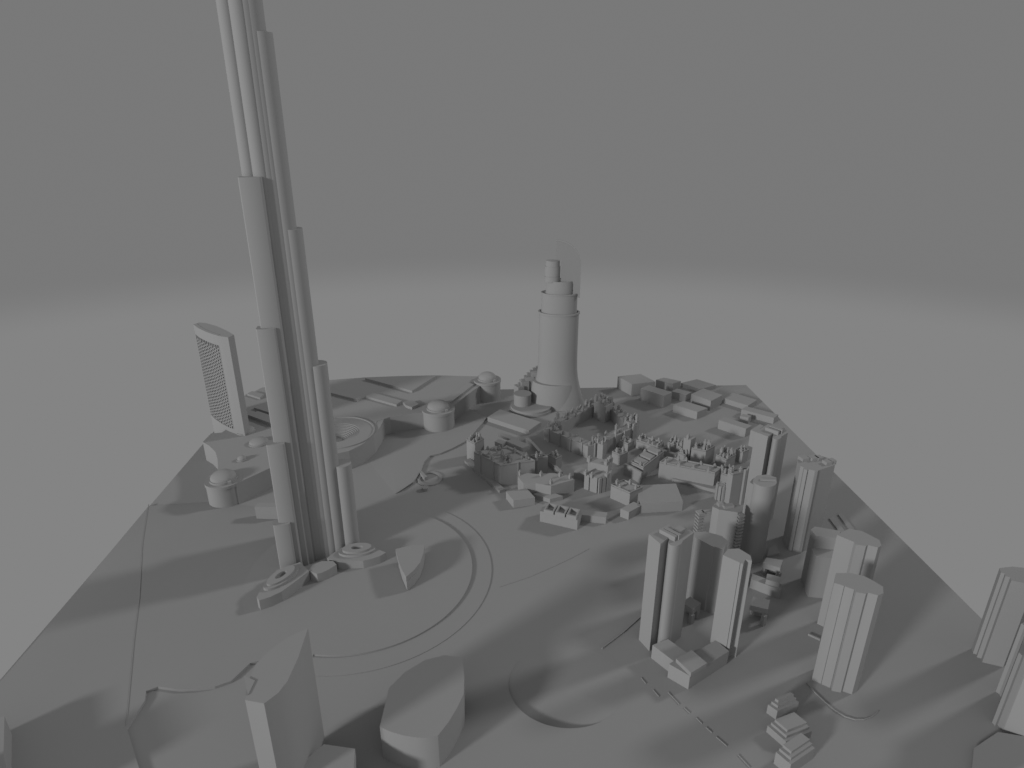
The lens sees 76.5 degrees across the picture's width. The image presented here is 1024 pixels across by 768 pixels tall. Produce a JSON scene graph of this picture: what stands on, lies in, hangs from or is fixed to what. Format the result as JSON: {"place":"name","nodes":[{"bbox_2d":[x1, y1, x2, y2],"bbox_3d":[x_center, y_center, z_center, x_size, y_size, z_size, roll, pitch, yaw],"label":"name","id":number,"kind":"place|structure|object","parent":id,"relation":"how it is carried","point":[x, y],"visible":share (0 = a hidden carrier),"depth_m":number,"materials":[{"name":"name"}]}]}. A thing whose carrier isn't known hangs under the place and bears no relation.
{"place":"outdoors","nodes":[
{"label":"outdoors","id":0,"kind":"place"},
{"bbox_2d":[244,628,324,767],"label":"wedge tower","id":1,"kind":"structure","parent":0,"point":[283,709],"depth_m":386.39,"materials":[{"name":"grey ceramic"}]},
{"bbox_2d":[242,509,471,656],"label":"plaza","id":2,"kind":"structure","parent":0,"point":[356,611],"depth_m":585.47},
{"bbox_2d":[216,0,386,609],"bbox_3d":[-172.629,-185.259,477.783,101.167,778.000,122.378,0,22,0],"label":"tall tower","id":3,"kind":"structure","parent":2,"relation":"on","point":[312,483],"depth_m":548.66,"materials":[{"name":"grey ceramic"}]},
{"bbox_2d":[396,545,424,590],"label":"curved hall","id":4,"kind":"structure","parent":2,"relation":"on","point":[410,558],"depth_m":607.07,"materials":[{"name":"grey ceramic"}]},
{"bbox_2d":[0,385,1007,767],"bbox_3d":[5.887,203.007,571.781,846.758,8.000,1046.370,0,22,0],"label":"pavement","id":5,"kind":"structure","parent":0,"point":[550,681],"depth_m":515.49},
{"bbox_2d":[0,716,11,767],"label":"wedge building","id":6,"kind":"structure","parent":5,"relation":"on","point":[5,747],"depth_m":433.11,"materials":[{"name":"grey ceramic"}]},
{"bbox_2d":[126,504,148,724],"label":"boundary wall","id":7,"kind":"structure","parent":5,"relation":"on","point":[136,622],"depth_m":548.31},
{"bbox_2d":[0,502,313,767],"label":"terrace","id":8,"kind":"structure","parent":5,"relation":"on","point":[65,683],"depth_m":536.01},
{"bbox_2d":[194,323,249,435],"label":"lattice tower","id":9,"kind":"structure","parent":5,"relation":"on","point":[217,350],"depth_m":815.39,"materials":[{"name":"grey ceramic"}]},
{"bbox_2d":[255,503,277,518],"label":"box","id":10,"kind":"object","parent":5,"relation":"on","point":[265,510],"visible":0.64,"depth_m":695.43,"materials":[{"name":"grey ceramic"}]},
{"bbox_2d":[304,744,356,767],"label":"box","id":11,"kind":"object","parent":5,"relation":"on","point":[327,756],"visible":0.83,"depth_m":413.25,"materials":[{"name":"grey ceramic"}]},
{"bbox_2d":[203,371,500,507],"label":"shopping mall","id":12,"kind":"structure","parent":5,"relation":"on","point":[369,413],"depth_m":886.37,"materials":[{"name":"grey ceramic"}]},
{"bbox_2d":[312,501,491,675],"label":"promenade","id":13,"kind":"structure","parent":5,"relation":"on","point":[458,617],"depth_m":562.04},
{"bbox_2d":[380,655,464,767],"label":"curved block","id":14,"kind":"structure","parent":5,"relation":"on","point":[422,723],"depth_m":440.33,"materials":[{"name":"grey ceramic"}]},
{"bbox_2d":[368,408,486,493],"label":"quay","id":15,"kind":"structure","parent":5,"relation":"on","point":[397,460],"depth_m":847.00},
{"bbox_2d":[417,471,442,491],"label":"round basin","id":16,"kind":"object","parent":5,"relation":"on","point":[425,487],"visible":1,"depth_m":774.94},
{"bbox_2d":[466,432,483,460],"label":"corner house","id":17,"kind":"structure","parent":5,"relation":"on","point":[475,442],"depth_m":814.67,"materials":[{"name":"grey ceramic"}]},
{"bbox_2d":[464,432,534,492],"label":"market block","id":18,"kind":"structure","parent":5,"relation":"on","point":[498,467],"depth_m":771.16,"materials":[{"name":"grey ceramic"}]},
{"bbox_2d":[488,409,540,434],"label":"slab","id":19,"kind":"structure","parent":5,"relation":"on","point":[516,422],"depth_m":911.67,"materials":[{"name":"grey ceramic"}]},
{"bbox_2d":[506,489,534,507],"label":"shed","id":20,"kind":"structure","parent":5,"relation":"on","point":[520,498],"depth_m":725.30,"materials":[{"name":"grey ceramic"}]},
{"bbox_2d":[500,549,588,586],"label":"shore kerb","id":21,"kind":"structure","parent":5,"relation":"on","point":[543,570],"depth_m":620.83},
{"bbox_2d":[548,450,561,467],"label":"house","id":22,"kind":"structure","parent":5,"relation":"on","point":[555,457],"depth_m":799.52,"materials":[{"name":"grey ceramic"}]},
{"bbox_2d":[548,461,562,473],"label":"long wall","id":23,"kind":"structure","parent":5,"relation":"on","point":[555,468],"depth_m":794.01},
{"bbox_2d":[540,502,581,529],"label":"frame roof house","id":24,"kind":"structure","parent":5,"relation":"on","point":[561,515],"depth_m":688.15,"materials":[{"name":"grey ceramic"}]},
{"bbox_2d":[574,467,587,479],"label":"shed","id":25,"kind":"structure","parent":5,"relation":"on","point":[578,473],"depth_m":777.86,"materials":[{"name":"grey ceramic"}]},
{"bbox_2d":[544,393,639,458],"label":"courtyard block","id":26,"kind":"structure","parent":5,"relation":"on","point":[601,408],"depth_m":872.39,"materials":[{"name":"grey ceramic"}]},
{"bbox_2d":[581,510,606,523],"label":"shed","id":27,"kind":"structure","parent":5,"relation":"on","point":[594,516],"depth_m":694.80,"materials":[{"name":"grey ceramic"}]},
{"bbox_2d":[602,617,640,648],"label":"dark kerb","id":28,"kind":"structure","parent":5,"relation":"on","point":[621,633],"depth_m":543.62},
{"bbox_2d":[610,479,642,504],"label":"corner box house","id":29,"kind":"structure","parent":5,"relation":"on","point":[624,492],"depth_m":728.30,"materials":[{"name":"grey ceramic"}]},
{"bbox_2d":[620,502,640,519],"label":"shed","id":30,"kind":"structure","parent":5,"relation":"on","point":[630,510],"depth_m":703.17,"materials":[{"name":"grey ceramic"}]},
{"bbox_2d":[637,484,682,512],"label":"flat hall","id":31,"kind":"structure","parent":5,"relation":"on","point":[660,498],"depth_m":716.90,"materials":[{"name":"grey ceramic"}]},
{"bbox_2d":[660,443,677,457],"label":"court house","id":32,"kind":"structure","parent":5,"relation":"on","point":[667,451],"depth_m":826.32,"materials":[{"name":"grey ceramic"}]},
{"bbox_2d":[667,435,683,452],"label":"back house","id":33,"kind":"structure","parent":5,"relation":"on","point":[676,445],"depth_m":837.16,"materials":[{"name":"grey ceramic"}]},
{"bbox_2d":[678,448,688,459],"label":"house","id":34,"kind":"structure","parent":5,"relation":"on","point":[682,454],"depth_m":816.12,"materials":[{"name":"grey ceramic"}]},
{"bbox_2d":[651,639,728,688],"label":"podium","id":35,"kind":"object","parent":5,"relation":"on","point":[689,669],"visible":1,"depth_m":502.78,"materials":[{"name":"grey ceramic"}]},
{"bbox_2d":[684,597,700,624],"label":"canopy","id":36,"kind":"object","parent":5,"relation":"on","point":[692,607],"visible":0.95,"depth_m":556.42,"materials":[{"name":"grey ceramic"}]},
{"bbox_2d":[683,433,714,463],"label":"tall stepped house","id":37,"kind":"structure","parent":5,"relation":"on","point":[703,452],"depth_m":808.12,"materials":[{"name":"grey ceramic"}]},
{"bbox_2d":[714,464,734,501],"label":"ribbed house","id":38,"kind":"structure","parent":5,"relation":"on","point":[720,488],"depth_m":735.87,"materials":[{"name":"grey ceramic"}]},
{"bbox_2d":[710,549,751,660],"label":"split face tower","id":39,"kind":"structure","parent":5,"relation":"on","point":[732,590],"depth_m":500.87,"materials":[{"name":"grey ceramic"}]},
{"bbox_2d":[724,466,749,504],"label":"grey house","id":40,"kind":"structure","parent":5,"relation":"on","point":[736,485],"depth_m":720.71,"materials":[{"name":"ceramic"}]},
{"bbox_2d":[723,393,756,408],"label":"wide block","id":41,"kind":"structure","parent":5,"relation":"on","point":[737,400],"depth_m":977.92,"materials":[{"name":"grey ceramic"}]},
{"bbox_2d":[749,597,769,626],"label":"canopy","id":42,"kind":"object","parent":5,"relation":"on","point":[759,606],"visible":1,"depth_m":554.53,"materials":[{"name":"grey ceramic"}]},
{"bbox_2d":[761,558,782,576],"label":"canopy","id":43,"kind":"object","parent":5,"relation":"on","point":[772,565],"visible":0.89,"depth_m":610.27,"materials":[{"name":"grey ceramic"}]},
{"bbox_2d":[766,692,814,767],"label":"terraced block","id":44,"kind":"structure","parent":5,"relation":"on","point":[789,731],"depth_m":449.26,"materials":[{"name":"grey ceramic"}]},
{"bbox_2d":[808,633,820,640],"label":"kerb","id":45,"kind":"structure","parent":5,"relation":"on","point":[813,636],"depth_m":540.36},
{"bbox_2d":[829,516,844,532],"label":"strip","id":46,"kind":"object","parent":5,"relation":"on","point":[835,523],"visible":0.64,"depth_m":689.65,"materials":[{"name":"grey ceramic"}]},
{"bbox_2d":[838,513,854,529],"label":"strip","id":47,"kind":"object","parent":5,"relation":"on","point":[845,521],"visible":0.64,"depth_m":694.79,"materials":[{"name":"grey ceramic"}]},
{"bbox_2d":[971,732,1023,767],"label":"platform","id":48,"kind":"structure","parent":5,"relation":"on","point":[1000,750],"depth_m":438.67,"materials":[{"name":"grey ceramic"}]},
{"bbox_2d":[992,623,1023,735],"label":"fluted tower","id":49,"kind":"structure","parent":5,"relation":"on","point":[1008,718],"depth_m":452.32,"materials":[{"name":"grey ceramic"}]},
{"bbox_2d":[0,0,1023,678],"label":"sky","id":50,"kind":"structure","parent":0,"point":[816,207],"materials":[{"name":"grey"}]},
{"bbox_2d":[525,437,540,453],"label":"long wall","id":51,"kind":"structure","parent":0,"point":[532,444],"depth_m":849.56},
{"bbox_2d":[530,451,547,473],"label":"slim house","id":52,"kind":"structure","parent":0,"point":[541,460],"depth_m":784.90,"materials":[{"name":"grey ceramic"}]},
{"bbox_2d":[518,470,573,502],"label":"many sided house","id":53,"kind":"structure","parent":0,"point":[549,487],"depth_m":742.36,"materials":[{"name":"grey ceramic"}]},
{"bbox_2d":[509,239,584,417],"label":"hotel tower","id":54,"kind":"structure","parent":0,"point":[548,384],"depth_m":938.18,"materials":[{"name":"grey ceramic"}]},
{"bbox_2d":[583,455,612,493],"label":"gate house","id":55,"kind":"structure","parent":0,"point":[597,475],"depth_m":752.31,"materials":[{"name":"grey ceramic"}]},
{"bbox_2d":[612,447,627,465],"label":"house","id":56,"kind":"structure","parent":0,"point":[620,456],"depth_m":810.28,"materials":[{"name":"grey ceramic"}]},
{"bbox_2d":[620,435,633,450],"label":"house","id":57,"kind":"structure","parent":0,"point":[627,443],"depth_m":844.92,"materials":[{"name":"grey ceramic"}]},
{"bbox_2d":[623,463,642,483],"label":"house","id":58,"kind":"structure","parent":0,"point":[633,473],"depth_m":775.99,"materials":[{"name":"grey"}]},
{"bbox_2d":[617,374,654,395],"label":"box building","id":59,"kind":"structure","parent":0,"point":[632,385],"depth_m":1020.22,"materials":[{"name":"grey ceramic"}]},
{"bbox_2d":[630,446,663,479],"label":"ridge house","id":60,"kind":"structure","parent":0,"point":[647,461],"depth_m":790.90,"materials":[{"name":"grey ceramic"}]},
{"bbox_2d":[635,433,663,449],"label":"long row house","id":61,"kind":"structure","parent":0,"point":[643,441],"depth_m":845.26,"materials":[{"name":"grey ceramic"}]},
{"bbox_2d":[640,385,671,407],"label":"box building","id":62,"kind":"structure","parent":0,"point":[655,396],"depth_m":978.51,"materials":[{"name":"grey ceramic"}]},
{"bbox_2d":[639,524,693,650],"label":"twin slab tower","id":63,"kind":"structure","parent":0,"point":[669,551],"depth_m":508.20,"materials":[{"name":"grey ceramic"}]},
{"bbox_2d":[655,378,680,390],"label":"box building","id":64,"kind":"structure","parent":0,"point":[667,384],"depth_m":1035.93,"materials":[{"name":"grey ceramic"}]},
{"bbox_2d":[671,389,690,400],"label":"box building","id":65,"kind":"structure","parent":0,"point":[680,395],"depth_m":996.00,"materials":[{"name":"grey ceramic"}]},
{"bbox_2d":[658,455,720,492],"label":"long house","id":66,"kind":"structure","parent":0,"point":[699,475],"depth_m":765.56,"materials":[{"name":"grey ceramic"}]},
{"bbox_2d":[673,401,707,419],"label":"box building","id":67,"kind":"structure","parent":0,"point":[690,410],"depth_m":943.32,"materials":[{"name":"grey ceramic"}]},
{"bbox_2d":[681,379,715,391],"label":"box building","id":68,"kind":"structure","parent":0,"point":[696,385],"depth_m":1038.08,"materials":[{"name":"grey ceramic"}]},
{"bbox_2d":[686,532,727,613],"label":"recessed tower","id":69,"kind":"structure","parent":0,"point":[709,549],"depth_m":559.25,"materials":[{"name":"grey ceramic"}]},
{"bbox_2d":[691,388,722,409],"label":"box building","id":70,"kind":"structure","parent":0,"point":[708,399],"depth_m":973.48,"materials":[{"name":"grey ceramic"}]},
{"bbox_2d":[693,501,745,549],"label":"balcony tower","id":71,"kind":"structure","parent":0,"point":[726,521],"depth_m":612.01,"materials":[{"name":"grey ceramic"}]},
{"bbox_2d":[715,445,735,466],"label":"stacked house","id":72,"kind":"structure","parent":0,"point":[726,455],"depth_m":802.24,"materials":[{"name":"grey ceramic"}]},
{"bbox_2d":[718,417,751,437],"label":"box building","id":73,"kind":"structure","parent":0,"point":[732,426],"depth_m":890.11,"materials":[{"name":"grey ceramic"}]},
{"bbox_2d":[735,445,748,463],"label":"house","id":74,"kind":"structure","parent":0,"point":[742,452],"depth_m":813.60,"materials":[{"name":"grey ceramic"}]},
{"bbox_2d":[739,414,750,423],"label":"cube building","id":75,"kind":"structure","parent":0,"point":[745,418],"depth_m":921.68,"materials":[{"name":"grey ceramic"}]},
{"bbox_2d":[739,475,776,563],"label":"round front tower","id":76,"kind":"structure","parent":0,"point":[760,500],"depth_m":614.46,"materials":[{"name":"grey ceramic"}]},
{"bbox_2d":[741,406,777,423],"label":"box building","id":77,"kind":"structure","parent":0,"point":[764,416],"depth_m":930.66,"materials":[{"name":"grey ceramic"}]},
{"bbox_2d":[742,424,787,519],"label":"twin slab tower","id":78,"kind":"structure","parent":0,"point":[767,442],"depth_m":665.43,"materials":[{"name":"grey ceramic"}]},
{"bbox_2d":[750,574,781,598],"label":"terrace house","id":79,"kind":"structure","parent":0,"point":[770,584],"depth_m":588.97,"materials":[{"name":"grey ceramic"}]},
{"bbox_2d":[767,544,779,557],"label":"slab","id":80,"kind":"structure","parent":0,"point":[773,550],"depth_m":642.55,"materials":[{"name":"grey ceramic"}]},
{"bbox_2d":[782,455,836,552],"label":"ribbed tower","id":81,"kind":"structure","parent":0,"point":[810,492],"depth_m":630.65,"materials":[{"name":"grey ceramic"}]},
{"bbox_2d":[801,527,840,597],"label":"setback tower","id":82,"kind":"structure","parent":0,"point":[818,556],"depth_m":580.56,"materials":[{"name":"grey ceramic"}]},
{"bbox_2d":[806,682,878,719],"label":"curved wall","id":83,"kind":"structure","parent":0,"point":[837,711],"depth_m":472.64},
{"bbox_2d":[812,573,882,693],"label":"tower","id":84,"kind":"structure","parent":0,"point":[851,616],"depth_m":472.52,"materials":[{"name":"grey ceramic"}]},
{"bbox_2d":[817,529,880,626],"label":"stepped slab tower","id":85,"kind":"structure","parent":0,"point":[857,552],"depth_m":519.38,"materials":[{"name":"grey ceramic"}]},
{"bbox_2d":[972,567,1023,666],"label":"fluted tower","id":86,"kind":"structure","parent":0,"point":[1002,620],"depth_m":501.51,"materials":[{"name":"grey ceramic"}]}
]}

